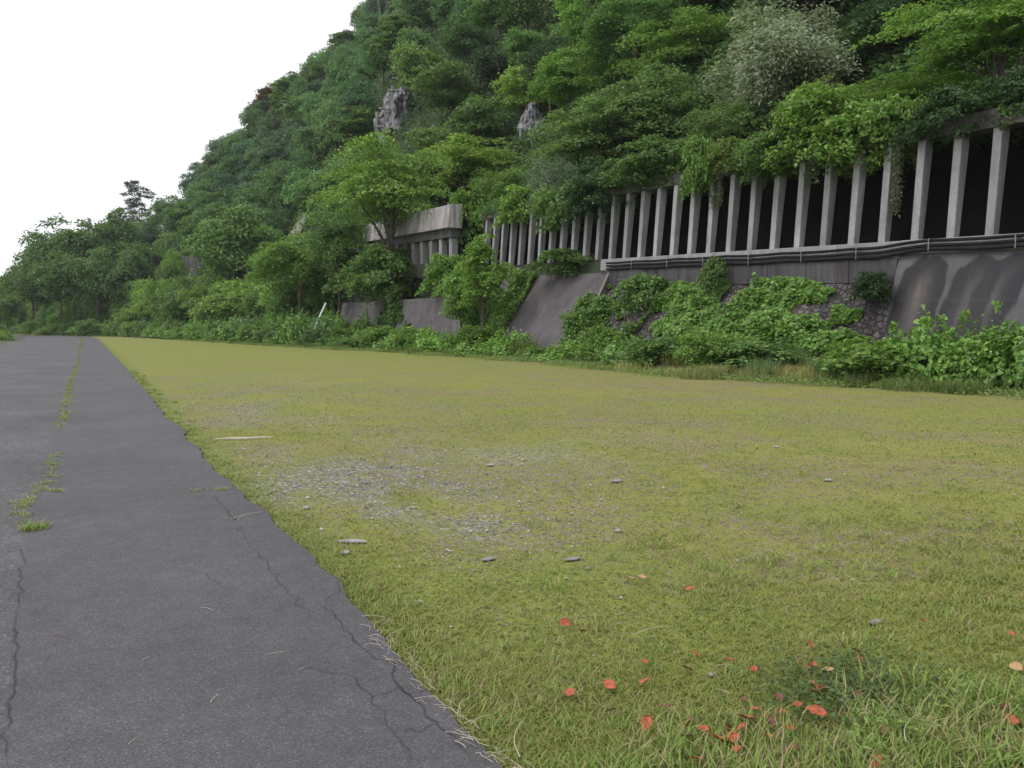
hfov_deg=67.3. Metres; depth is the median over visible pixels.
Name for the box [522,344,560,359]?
broad leaf weed
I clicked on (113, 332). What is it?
roadside shrub
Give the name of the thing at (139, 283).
forest tree
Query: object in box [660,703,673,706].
fallen leaf
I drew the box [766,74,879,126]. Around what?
broadleaf tree
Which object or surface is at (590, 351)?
broad leaf weed
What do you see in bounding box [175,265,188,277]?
forest tree
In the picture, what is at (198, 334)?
shrub
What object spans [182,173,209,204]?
forest tree
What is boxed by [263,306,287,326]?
broad leaf weed
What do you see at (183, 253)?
forest tree
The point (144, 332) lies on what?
broad leaf weed
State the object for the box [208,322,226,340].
broad leaf weed
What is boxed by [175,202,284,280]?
broadleaf tree
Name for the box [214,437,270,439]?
dry stick
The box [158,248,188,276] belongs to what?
forest tree
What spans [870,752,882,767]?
fallen leaf
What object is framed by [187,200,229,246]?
forest tree
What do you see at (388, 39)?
forest tree
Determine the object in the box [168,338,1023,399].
creeping weeds
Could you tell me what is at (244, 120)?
forest tree
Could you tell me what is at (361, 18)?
forest tree
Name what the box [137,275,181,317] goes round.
forest tree
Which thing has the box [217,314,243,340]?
broad leaf weed
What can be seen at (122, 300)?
forest tree
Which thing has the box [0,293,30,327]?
skyline tree
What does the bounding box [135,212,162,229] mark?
forest tree
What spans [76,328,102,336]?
roadside shrub
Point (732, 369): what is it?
dry grass
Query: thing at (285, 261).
broadleaf tree
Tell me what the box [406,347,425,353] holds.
grass tuft
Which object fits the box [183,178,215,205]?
forest tree
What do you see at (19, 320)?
forest tree
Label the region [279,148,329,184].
forest tree
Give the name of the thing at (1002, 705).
fallen leaf
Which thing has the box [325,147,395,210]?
forest tree
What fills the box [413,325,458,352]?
broad leaf weed
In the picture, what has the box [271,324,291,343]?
broad leaf weed
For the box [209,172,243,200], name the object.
forest tree
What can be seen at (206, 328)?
broad leaf weed
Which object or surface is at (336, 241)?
broadleaf tree
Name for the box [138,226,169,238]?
forest tree
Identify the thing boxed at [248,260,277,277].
forest tree
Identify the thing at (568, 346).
broad leaf weed
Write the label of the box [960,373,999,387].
grass tuft
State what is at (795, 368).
dry grass
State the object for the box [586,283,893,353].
stone slope
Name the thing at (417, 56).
forest tree
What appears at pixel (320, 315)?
leaning pole
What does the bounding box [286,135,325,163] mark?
forest tree
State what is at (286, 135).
forest tree
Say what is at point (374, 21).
forest tree
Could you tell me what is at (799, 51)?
silver tree
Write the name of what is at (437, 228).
rock shed
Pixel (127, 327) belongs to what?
roadside shrub
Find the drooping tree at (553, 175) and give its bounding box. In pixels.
[508,149,576,225]
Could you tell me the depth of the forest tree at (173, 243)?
175.15 m
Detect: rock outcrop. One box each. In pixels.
[374,86,413,146]
[517,102,544,144]
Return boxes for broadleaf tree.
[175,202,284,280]
[238,230,337,319]
[292,197,368,309]
[412,133,521,203]
[469,165,547,204]
[523,93,649,176]
[592,61,720,148]
[601,3,741,86]
[649,0,717,18]
[677,96,784,146]
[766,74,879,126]
[819,0,959,83]
[856,0,974,33]
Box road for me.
[0,335,501,767]
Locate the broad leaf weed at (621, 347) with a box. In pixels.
[609,336,642,362]
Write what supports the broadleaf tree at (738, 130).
on the hillside
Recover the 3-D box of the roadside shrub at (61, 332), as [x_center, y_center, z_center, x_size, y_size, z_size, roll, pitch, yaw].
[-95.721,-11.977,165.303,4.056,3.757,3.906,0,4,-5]
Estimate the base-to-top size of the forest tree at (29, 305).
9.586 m
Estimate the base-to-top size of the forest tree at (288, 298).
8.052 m
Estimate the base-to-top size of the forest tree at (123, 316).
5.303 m
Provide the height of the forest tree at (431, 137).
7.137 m
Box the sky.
[0,0,364,275]
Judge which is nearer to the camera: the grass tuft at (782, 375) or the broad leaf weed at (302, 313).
the grass tuft at (782, 375)
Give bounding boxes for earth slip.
[283,207,312,242]
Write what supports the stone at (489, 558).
on the field
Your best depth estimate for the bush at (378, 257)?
64.22 m
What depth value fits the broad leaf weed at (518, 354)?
39.35 m
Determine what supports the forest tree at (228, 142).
on the hillside
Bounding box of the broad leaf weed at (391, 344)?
[384,328,413,349]
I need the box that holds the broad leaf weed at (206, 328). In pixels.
[200,315,216,340]
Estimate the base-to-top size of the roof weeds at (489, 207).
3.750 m
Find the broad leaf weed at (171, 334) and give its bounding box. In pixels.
[165,327,175,337]
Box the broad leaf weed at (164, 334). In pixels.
[162,329,171,337]
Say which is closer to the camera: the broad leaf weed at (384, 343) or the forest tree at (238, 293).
the broad leaf weed at (384, 343)
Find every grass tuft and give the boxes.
[304,343,318,347]
[333,344,351,347]
[393,345,405,352]
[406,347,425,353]
[482,349,505,357]
[570,353,581,360]
[587,361,612,368]
[591,352,600,362]
[612,359,655,372]
[625,360,659,367]
[653,364,674,370]
[662,366,695,376]
[677,363,724,379]
[698,364,728,378]
[733,365,768,380]
[738,361,793,377]
[776,369,836,382]
[778,369,803,378]
[835,371,873,387]
[859,368,886,381]
[876,374,940,391]
[918,371,948,383]
[931,377,1004,394]
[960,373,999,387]
[977,380,1022,389]
[1012,374,1023,390]
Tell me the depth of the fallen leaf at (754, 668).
3.55 m
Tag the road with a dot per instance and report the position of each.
(147, 546)
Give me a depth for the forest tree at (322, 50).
217.27 m
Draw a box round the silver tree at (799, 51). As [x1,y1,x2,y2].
[694,0,863,137]
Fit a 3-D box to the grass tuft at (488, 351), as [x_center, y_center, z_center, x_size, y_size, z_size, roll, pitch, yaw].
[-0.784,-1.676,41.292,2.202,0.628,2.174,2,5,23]
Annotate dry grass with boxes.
[660,349,689,368]
[687,363,741,373]
[741,354,789,373]
[757,344,817,368]
[769,362,828,376]
[795,354,832,371]
[805,358,866,379]
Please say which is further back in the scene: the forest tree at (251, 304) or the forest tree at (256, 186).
the forest tree at (256, 186)
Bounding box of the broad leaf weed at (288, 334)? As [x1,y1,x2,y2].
[280,307,310,344]
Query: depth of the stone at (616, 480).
8.03 m
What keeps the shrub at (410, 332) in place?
on the hillside
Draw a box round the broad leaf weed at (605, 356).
[594,331,646,363]
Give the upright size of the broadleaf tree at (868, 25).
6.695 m
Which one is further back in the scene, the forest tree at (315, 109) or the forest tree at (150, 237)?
the forest tree at (150, 237)
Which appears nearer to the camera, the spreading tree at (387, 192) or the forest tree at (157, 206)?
the spreading tree at (387, 192)
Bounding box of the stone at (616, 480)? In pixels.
[610,479,621,481]
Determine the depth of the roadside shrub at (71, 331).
150.50 m
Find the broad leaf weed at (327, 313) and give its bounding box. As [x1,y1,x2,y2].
[312,307,346,323]
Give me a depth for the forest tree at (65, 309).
182.65 m
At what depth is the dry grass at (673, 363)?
28.07 m
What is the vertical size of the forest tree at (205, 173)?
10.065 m
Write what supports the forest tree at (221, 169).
on the hillside
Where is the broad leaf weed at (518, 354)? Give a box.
[511,343,544,356]
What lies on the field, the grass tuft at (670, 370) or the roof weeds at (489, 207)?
the grass tuft at (670, 370)
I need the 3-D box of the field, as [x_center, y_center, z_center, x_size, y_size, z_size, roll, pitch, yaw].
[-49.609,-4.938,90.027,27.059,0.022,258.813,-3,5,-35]
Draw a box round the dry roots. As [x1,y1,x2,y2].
[360,619,534,767]
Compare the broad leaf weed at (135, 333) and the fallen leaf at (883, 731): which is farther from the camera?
the broad leaf weed at (135, 333)
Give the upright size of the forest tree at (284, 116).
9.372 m
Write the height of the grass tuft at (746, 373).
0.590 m
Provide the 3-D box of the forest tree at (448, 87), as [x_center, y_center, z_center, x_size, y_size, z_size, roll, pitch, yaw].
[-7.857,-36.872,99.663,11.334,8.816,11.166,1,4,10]
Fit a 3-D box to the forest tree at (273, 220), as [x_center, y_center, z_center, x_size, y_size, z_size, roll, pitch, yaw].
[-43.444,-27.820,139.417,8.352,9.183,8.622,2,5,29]
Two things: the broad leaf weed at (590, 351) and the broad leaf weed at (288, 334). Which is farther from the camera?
the broad leaf weed at (288, 334)
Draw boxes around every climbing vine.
[346,293,410,335]
[450,268,536,343]
[559,276,667,348]
[632,275,731,340]
[713,272,872,359]
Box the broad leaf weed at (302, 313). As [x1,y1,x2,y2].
[288,309,307,324]
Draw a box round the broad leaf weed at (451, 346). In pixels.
[439,341,455,352]
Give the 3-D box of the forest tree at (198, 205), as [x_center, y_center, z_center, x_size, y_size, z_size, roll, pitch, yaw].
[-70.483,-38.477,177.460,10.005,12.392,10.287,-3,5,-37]
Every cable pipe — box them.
[606,233,1023,263]
[606,238,1023,266]
[606,243,1023,269]
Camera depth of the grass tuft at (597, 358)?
32.33 m
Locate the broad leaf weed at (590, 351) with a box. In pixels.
[575,333,616,361]
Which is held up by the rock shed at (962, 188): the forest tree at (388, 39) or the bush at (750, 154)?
the bush at (750, 154)
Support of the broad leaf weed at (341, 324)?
on the hillside
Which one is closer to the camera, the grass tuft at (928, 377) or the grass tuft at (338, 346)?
the grass tuft at (928, 377)
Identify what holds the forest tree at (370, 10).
on the hillside
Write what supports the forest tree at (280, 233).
on the hillside
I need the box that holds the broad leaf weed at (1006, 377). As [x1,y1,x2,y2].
[967,305,1023,388]
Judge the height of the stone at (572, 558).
0.020 m
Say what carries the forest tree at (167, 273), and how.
on the hillside
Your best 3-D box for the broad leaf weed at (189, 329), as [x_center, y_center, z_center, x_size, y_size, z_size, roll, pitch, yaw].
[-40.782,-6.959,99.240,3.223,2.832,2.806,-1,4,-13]
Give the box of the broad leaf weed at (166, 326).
[156,316,184,337]
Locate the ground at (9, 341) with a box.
[0,336,72,343]
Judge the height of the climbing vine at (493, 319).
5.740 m
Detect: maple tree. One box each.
[841,70,979,106]
[844,0,1023,86]
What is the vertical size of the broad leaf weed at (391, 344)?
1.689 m
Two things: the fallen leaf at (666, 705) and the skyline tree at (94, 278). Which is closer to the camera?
the fallen leaf at (666, 705)
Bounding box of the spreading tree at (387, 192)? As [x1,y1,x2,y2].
[300,127,455,295]
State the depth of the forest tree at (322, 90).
188.18 m
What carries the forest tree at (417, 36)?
on the hillside
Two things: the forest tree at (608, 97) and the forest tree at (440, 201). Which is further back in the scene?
the forest tree at (440, 201)
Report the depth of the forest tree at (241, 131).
204.87 m
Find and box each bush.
[320,252,369,301]
[332,240,428,308]
[414,252,469,296]
[447,183,499,255]
[489,184,547,231]
[525,247,594,278]
[527,179,597,234]
[553,154,656,225]
[596,133,701,194]
[612,272,666,316]
[677,130,722,203]
[696,253,732,295]
[701,135,761,185]
[727,121,818,185]
[759,80,935,184]
[845,270,893,314]
[851,92,946,175]
[891,83,1023,156]
[949,66,1023,137]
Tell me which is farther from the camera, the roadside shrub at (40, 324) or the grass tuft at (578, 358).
the roadside shrub at (40, 324)
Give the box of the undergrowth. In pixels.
[2,0,1023,345]
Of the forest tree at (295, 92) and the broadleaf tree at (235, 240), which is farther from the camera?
the forest tree at (295, 92)
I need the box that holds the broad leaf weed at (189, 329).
[182,319,200,338]
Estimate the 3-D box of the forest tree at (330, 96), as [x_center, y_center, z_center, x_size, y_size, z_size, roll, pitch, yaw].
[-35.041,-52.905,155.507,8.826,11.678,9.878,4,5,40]
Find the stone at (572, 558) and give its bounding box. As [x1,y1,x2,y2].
[563,556,580,560]
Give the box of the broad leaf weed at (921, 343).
[868,305,974,382]
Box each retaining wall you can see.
[600,241,900,285]
[883,233,1023,365]
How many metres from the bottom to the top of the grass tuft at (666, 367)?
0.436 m
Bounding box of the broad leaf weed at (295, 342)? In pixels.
[289,339,301,343]
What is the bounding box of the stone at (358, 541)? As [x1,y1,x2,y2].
[337,539,366,543]
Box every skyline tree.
[0,265,30,299]
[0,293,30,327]
[2,262,54,318]
[12,228,68,297]
[22,249,88,315]
[32,212,119,265]
[61,246,126,313]
[91,206,144,260]
[100,238,159,304]
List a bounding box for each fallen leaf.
[558,618,570,625]
[564,687,574,697]
[603,679,615,688]
[640,711,652,732]
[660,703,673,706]
[683,756,704,761]
[685,715,693,725]
[696,724,708,730]
[705,730,728,742]
[726,731,739,744]
[732,745,740,752]
[733,713,757,719]
[736,722,745,731]
[750,665,757,670]
[768,716,775,723]
[775,692,783,700]
[786,743,799,749]
[793,701,801,705]
[805,704,830,716]
[806,661,816,668]
[810,685,827,690]
[817,667,834,671]
[849,691,865,695]
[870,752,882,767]
[878,725,888,735]
[1000,702,1012,709]
[1004,714,1018,724]
[1008,662,1022,669]
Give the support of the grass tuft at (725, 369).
on the field
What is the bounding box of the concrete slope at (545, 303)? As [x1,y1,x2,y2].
[473,273,609,349]
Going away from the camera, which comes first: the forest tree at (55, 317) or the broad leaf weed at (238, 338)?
the broad leaf weed at (238, 338)
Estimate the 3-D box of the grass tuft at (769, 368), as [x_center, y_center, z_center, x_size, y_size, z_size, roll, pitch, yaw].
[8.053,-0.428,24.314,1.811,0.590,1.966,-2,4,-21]
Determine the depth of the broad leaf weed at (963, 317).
19.98 m
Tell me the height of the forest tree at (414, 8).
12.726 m
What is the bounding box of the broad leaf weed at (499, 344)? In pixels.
[487,327,533,355]
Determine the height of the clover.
0.072 m
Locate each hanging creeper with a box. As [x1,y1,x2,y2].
[708,173,723,210]
[757,163,770,191]
[803,152,821,189]
[889,136,908,217]
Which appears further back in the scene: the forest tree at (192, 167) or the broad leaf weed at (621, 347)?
the forest tree at (192, 167)
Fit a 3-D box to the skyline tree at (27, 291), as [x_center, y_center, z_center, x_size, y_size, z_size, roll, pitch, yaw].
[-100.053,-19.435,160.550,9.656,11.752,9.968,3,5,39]
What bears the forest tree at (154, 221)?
on the hillside
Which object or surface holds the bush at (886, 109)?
on the rock shed at (962, 188)
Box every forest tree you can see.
[2,299,29,325]
[25,299,41,321]
[32,312,48,322]
[38,295,56,322]
[46,300,65,323]
[46,307,75,323]
[55,294,79,324]
[76,298,101,321]
[86,287,113,323]
[105,287,131,313]
[108,301,129,320]
[111,307,140,325]
[122,278,144,315]
[125,276,171,314]
[129,285,150,320]
[133,224,142,234]
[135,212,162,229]
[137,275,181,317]
[138,224,166,263]
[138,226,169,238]
[146,289,183,321]
[147,194,181,226]
[148,212,163,228]
[148,231,180,259]
[153,260,183,286]
[155,287,206,323]
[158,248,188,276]
[159,206,187,219]
[159,209,181,232]
[159,231,188,256]
[162,200,194,225]
[165,275,201,289]
[172,213,214,248]
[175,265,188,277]
[175,282,211,320]
[176,171,199,198]
[177,248,197,260]
[179,275,199,282]
[181,189,221,218]
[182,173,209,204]
[182,293,230,321]
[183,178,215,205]
[186,162,203,178]
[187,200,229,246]
[188,285,245,323]
[194,161,210,174]
[194,269,213,286]
[195,163,220,182]
[201,136,227,160]
[201,148,225,191]
[201,272,243,282]
[202,254,231,280]
[204,188,232,208]
[207,278,239,297]
[209,156,245,183]
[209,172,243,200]
[210,137,225,152]
[210,277,262,313]
[216,136,237,153]
[219,135,247,159]
[221,179,254,215]
[221,260,252,278]
[222,130,243,141]
[225,138,259,172]
[226,202,279,220]
[230,182,273,215]
[235,130,249,141]
[235,288,269,317]
[236,161,260,183]
[236,277,257,290]
[238,108,252,132]
[239,107,268,141]
[243,139,265,169]
[244,99,272,116]
[247,125,275,162]
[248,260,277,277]
[249,168,281,211]
[249,177,270,198]
[249,277,274,299]
[253,130,284,158]
[253,141,293,171]
[254,107,281,139]
[254,206,296,236]
[254,272,304,313]
[259,158,302,216]
[260,157,295,174]
[261,273,319,318]
[265,77,295,104]
[265,225,285,247]
[268,92,292,117]
[272,117,300,152]
[275,95,305,126]
[276,109,306,131]
[278,166,325,219]
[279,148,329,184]
[281,124,302,163]
[282,69,306,87]
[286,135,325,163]
[287,75,311,100]
[289,96,312,126]
[289,123,333,162]
[290,173,334,206]
[292,124,334,153]
[292,270,337,313]
[296,91,325,121]
[297,60,313,76]
[297,78,328,98]
[300,59,329,82]
[303,101,323,125]
[304,49,328,73]
[309,58,329,76]
[309,157,359,207]
[310,95,351,155]
[315,44,332,58]
[315,77,336,98]
[315,93,340,124]
[322,44,360,73]
[323,39,359,66]
[324,50,356,95]
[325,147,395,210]
[326,29,359,47]
[326,33,356,42]
[326,69,375,107]
[326,104,379,145]
[331,80,379,135]
[335,42,357,55]
[347,49,379,86]
[348,27,381,62]
[349,1,365,37]
[353,4,367,25]
[354,13,370,40]
[354,25,395,89]
[355,12,389,40]
[359,0,392,18]
[366,14,432,82]
[375,0,397,10]
[377,0,416,32]
[385,41,452,114]
[388,26,444,99]
[392,0,441,31]
[403,126,464,155]
[407,59,482,128]
[409,148,462,206]
[425,0,459,32]
[431,11,493,69]
[442,92,510,145]
[446,0,485,29]
[460,0,530,46]
[463,44,512,112]
[488,63,548,116]
[493,0,558,38]
[498,25,550,74]
[517,33,581,122]
[523,39,624,119]
[548,0,595,45]
[561,84,630,150]
[568,0,700,88]
[579,0,628,57]
[734,0,847,29]
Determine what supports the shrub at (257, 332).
on the hillside
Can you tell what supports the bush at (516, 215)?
on the rock shed at (962, 188)
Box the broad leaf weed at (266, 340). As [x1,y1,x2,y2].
[262,336,272,343]
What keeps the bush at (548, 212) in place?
on the rock shed at (962, 188)
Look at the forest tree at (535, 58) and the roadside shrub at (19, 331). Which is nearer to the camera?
the forest tree at (535, 58)
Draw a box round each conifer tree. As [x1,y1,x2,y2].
[119,180,155,224]
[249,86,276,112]
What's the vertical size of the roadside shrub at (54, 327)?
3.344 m
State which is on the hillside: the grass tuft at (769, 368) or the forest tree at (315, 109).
the forest tree at (315, 109)
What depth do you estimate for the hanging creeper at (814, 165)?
29.73 m
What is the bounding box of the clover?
[713,625,998,747]
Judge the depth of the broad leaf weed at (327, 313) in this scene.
74.09 m
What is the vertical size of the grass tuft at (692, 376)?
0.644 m
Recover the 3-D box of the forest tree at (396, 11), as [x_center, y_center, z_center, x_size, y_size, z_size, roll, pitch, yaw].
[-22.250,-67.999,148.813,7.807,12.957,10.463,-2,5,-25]
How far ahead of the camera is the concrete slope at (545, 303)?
43.34 m
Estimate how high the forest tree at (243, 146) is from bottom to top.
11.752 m
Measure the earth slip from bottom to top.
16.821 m
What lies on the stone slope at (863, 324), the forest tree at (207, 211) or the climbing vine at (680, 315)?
the climbing vine at (680, 315)
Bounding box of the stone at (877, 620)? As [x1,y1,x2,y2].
[868,618,881,623]
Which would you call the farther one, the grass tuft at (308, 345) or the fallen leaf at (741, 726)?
the grass tuft at (308, 345)
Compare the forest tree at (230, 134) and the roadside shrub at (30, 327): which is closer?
the roadside shrub at (30, 327)
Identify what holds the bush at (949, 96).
on the rock shed at (962, 188)
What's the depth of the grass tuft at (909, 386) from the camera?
19.75 m
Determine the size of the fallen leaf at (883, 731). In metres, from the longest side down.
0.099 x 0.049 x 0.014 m
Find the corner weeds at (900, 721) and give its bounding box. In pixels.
[845,659,1023,767]
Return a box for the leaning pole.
[309,301,326,344]
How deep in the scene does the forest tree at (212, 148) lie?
216.91 m
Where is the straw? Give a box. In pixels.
[514,721,521,756]
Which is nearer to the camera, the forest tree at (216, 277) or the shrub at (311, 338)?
the shrub at (311, 338)
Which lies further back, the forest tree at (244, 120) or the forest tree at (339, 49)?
the forest tree at (244, 120)
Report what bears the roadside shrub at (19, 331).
on the ground at (9, 341)
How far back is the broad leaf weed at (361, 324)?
65.80 m
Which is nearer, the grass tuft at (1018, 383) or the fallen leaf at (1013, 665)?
the fallen leaf at (1013, 665)
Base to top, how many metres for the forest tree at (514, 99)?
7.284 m
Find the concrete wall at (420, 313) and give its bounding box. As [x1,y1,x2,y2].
[339,297,471,338]
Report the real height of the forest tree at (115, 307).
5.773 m
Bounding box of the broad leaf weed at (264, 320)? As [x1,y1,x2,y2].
[255,314,276,326]
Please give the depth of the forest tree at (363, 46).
168.73 m
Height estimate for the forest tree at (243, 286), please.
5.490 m
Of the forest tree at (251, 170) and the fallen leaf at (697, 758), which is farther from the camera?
the forest tree at (251, 170)
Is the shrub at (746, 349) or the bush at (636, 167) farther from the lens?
the bush at (636, 167)
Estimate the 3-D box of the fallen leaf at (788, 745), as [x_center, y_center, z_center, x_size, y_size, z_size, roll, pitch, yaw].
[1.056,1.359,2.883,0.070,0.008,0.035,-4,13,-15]
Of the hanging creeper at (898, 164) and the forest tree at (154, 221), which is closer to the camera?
the hanging creeper at (898, 164)
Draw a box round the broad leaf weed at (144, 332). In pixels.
[141,325,152,336]
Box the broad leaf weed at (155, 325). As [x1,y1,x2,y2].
[146,319,163,336]
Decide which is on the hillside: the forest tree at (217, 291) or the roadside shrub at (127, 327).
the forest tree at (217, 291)
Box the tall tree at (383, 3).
[367,0,398,19]
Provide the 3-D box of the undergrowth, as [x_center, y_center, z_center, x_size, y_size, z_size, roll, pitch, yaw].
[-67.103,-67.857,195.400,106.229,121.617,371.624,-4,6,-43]
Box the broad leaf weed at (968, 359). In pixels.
[932,328,1017,383]
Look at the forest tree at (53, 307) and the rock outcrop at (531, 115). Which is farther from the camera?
the forest tree at (53, 307)
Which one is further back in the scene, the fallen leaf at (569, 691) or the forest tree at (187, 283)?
the forest tree at (187, 283)
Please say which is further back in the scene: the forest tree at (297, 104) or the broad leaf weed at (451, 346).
the forest tree at (297, 104)
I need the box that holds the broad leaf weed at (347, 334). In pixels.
[338,327,356,337]
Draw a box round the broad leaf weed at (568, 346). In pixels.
[537,341,583,360]
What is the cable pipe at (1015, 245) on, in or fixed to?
attached to the retaining wall at (951, 285)
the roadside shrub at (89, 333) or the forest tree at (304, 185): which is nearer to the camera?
the forest tree at (304, 185)
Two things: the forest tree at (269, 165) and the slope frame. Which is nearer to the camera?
the slope frame
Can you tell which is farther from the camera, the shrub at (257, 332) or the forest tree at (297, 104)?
the forest tree at (297, 104)
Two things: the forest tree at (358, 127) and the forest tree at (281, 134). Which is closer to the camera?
the forest tree at (358, 127)
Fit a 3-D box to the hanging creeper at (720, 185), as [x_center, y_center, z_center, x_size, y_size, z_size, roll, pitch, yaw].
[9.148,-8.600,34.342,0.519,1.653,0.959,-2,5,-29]
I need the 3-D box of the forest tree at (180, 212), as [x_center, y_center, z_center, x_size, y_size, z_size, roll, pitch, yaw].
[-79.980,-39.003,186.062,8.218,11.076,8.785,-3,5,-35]
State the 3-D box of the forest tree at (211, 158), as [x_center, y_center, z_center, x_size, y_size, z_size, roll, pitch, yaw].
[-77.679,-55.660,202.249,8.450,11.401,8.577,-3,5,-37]
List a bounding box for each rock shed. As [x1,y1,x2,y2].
[365,204,528,277]
[481,103,1023,266]
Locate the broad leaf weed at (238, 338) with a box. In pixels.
[234,327,247,340]
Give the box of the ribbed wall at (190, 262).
[182,256,203,275]
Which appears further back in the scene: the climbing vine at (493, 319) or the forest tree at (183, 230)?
the forest tree at (183, 230)
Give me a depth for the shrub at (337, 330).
64.47 m
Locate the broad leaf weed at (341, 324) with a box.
[332,310,350,330]
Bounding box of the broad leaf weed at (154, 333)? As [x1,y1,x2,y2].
[151,327,162,336]
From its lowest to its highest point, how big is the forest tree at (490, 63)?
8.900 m
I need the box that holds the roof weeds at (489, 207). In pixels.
[479,94,1023,224]
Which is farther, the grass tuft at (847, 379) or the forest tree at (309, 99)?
the forest tree at (309, 99)
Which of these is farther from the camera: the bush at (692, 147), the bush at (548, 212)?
the bush at (548, 212)
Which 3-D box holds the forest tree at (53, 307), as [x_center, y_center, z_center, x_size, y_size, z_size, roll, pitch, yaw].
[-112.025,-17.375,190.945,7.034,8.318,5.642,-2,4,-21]
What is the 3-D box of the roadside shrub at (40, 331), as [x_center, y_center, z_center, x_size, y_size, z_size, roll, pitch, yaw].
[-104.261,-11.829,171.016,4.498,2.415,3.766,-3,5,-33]
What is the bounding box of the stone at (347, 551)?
[340,550,349,554]
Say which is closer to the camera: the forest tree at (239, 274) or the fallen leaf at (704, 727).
the fallen leaf at (704, 727)
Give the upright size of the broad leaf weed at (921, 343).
2.340 m
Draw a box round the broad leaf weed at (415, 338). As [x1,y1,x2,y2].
[404,331,430,350]
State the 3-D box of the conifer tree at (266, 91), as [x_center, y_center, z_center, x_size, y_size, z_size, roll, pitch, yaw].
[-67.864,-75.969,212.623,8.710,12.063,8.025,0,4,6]
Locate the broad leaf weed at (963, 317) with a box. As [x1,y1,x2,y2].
[940,299,1021,382]
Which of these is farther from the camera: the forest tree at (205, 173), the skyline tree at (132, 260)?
the forest tree at (205, 173)
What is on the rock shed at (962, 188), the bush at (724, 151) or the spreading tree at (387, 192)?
the bush at (724, 151)
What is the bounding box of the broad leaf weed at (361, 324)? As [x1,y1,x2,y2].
[351,307,373,332]
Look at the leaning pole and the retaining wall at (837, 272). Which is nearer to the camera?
the retaining wall at (837, 272)
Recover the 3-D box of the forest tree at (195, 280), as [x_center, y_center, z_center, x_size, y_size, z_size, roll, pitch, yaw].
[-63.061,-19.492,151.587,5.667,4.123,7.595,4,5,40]
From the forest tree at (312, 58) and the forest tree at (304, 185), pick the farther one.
the forest tree at (312, 58)
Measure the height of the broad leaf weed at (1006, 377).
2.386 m
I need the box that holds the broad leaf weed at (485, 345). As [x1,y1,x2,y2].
[468,340,508,354]
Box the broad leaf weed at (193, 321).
[181,315,201,337]
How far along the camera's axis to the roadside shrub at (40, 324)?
185.55 m
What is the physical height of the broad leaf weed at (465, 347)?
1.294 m
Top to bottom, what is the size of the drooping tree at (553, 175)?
5.068 m
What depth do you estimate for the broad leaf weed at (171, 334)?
108.61 m
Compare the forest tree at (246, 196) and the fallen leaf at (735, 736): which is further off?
the forest tree at (246, 196)
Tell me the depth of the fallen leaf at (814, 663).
3.59 m
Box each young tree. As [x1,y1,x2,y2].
[431,259,489,329]
[451,232,518,328]
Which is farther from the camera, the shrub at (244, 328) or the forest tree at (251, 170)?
the forest tree at (251, 170)
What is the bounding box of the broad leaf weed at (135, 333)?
[134,323,151,335]
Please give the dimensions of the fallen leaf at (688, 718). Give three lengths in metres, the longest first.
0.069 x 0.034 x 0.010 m
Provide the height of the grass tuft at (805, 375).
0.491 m
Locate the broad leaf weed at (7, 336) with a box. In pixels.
[0,330,15,340]
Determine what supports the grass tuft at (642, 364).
on the field
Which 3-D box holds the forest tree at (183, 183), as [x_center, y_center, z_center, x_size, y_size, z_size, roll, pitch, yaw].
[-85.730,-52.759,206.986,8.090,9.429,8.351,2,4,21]
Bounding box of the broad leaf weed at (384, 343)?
[372,330,400,348]
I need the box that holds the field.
[13,334,1023,767]
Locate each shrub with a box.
[16,320,38,334]
[17,325,28,334]
[31,325,53,334]
[37,322,47,328]
[44,323,58,334]
[55,320,76,335]
[64,326,79,335]
[71,318,103,336]
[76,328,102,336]
[98,319,113,335]
[110,320,123,336]
[119,320,142,336]
[170,327,183,337]
[188,332,200,338]
[237,323,261,339]
[251,325,274,341]
[304,330,322,343]
[322,327,355,336]
[322,333,347,343]
[329,337,357,346]
[346,331,367,346]
[353,324,393,346]
[388,325,439,346]
[405,338,455,348]
[451,324,498,346]
[573,324,615,357]
[612,335,694,368]
[671,326,735,367]
[712,339,809,367]
[716,333,760,364]
[809,335,938,380]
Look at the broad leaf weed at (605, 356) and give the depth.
31.44 m
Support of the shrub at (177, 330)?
on the hillside
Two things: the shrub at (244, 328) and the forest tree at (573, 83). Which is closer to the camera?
the forest tree at (573, 83)
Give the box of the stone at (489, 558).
[481,556,496,560]
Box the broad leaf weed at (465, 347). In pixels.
[453,336,492,355]
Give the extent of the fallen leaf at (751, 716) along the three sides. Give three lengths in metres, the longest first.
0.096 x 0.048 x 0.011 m
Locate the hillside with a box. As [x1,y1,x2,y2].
[5,0,1009,384]
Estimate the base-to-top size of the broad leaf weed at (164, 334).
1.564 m

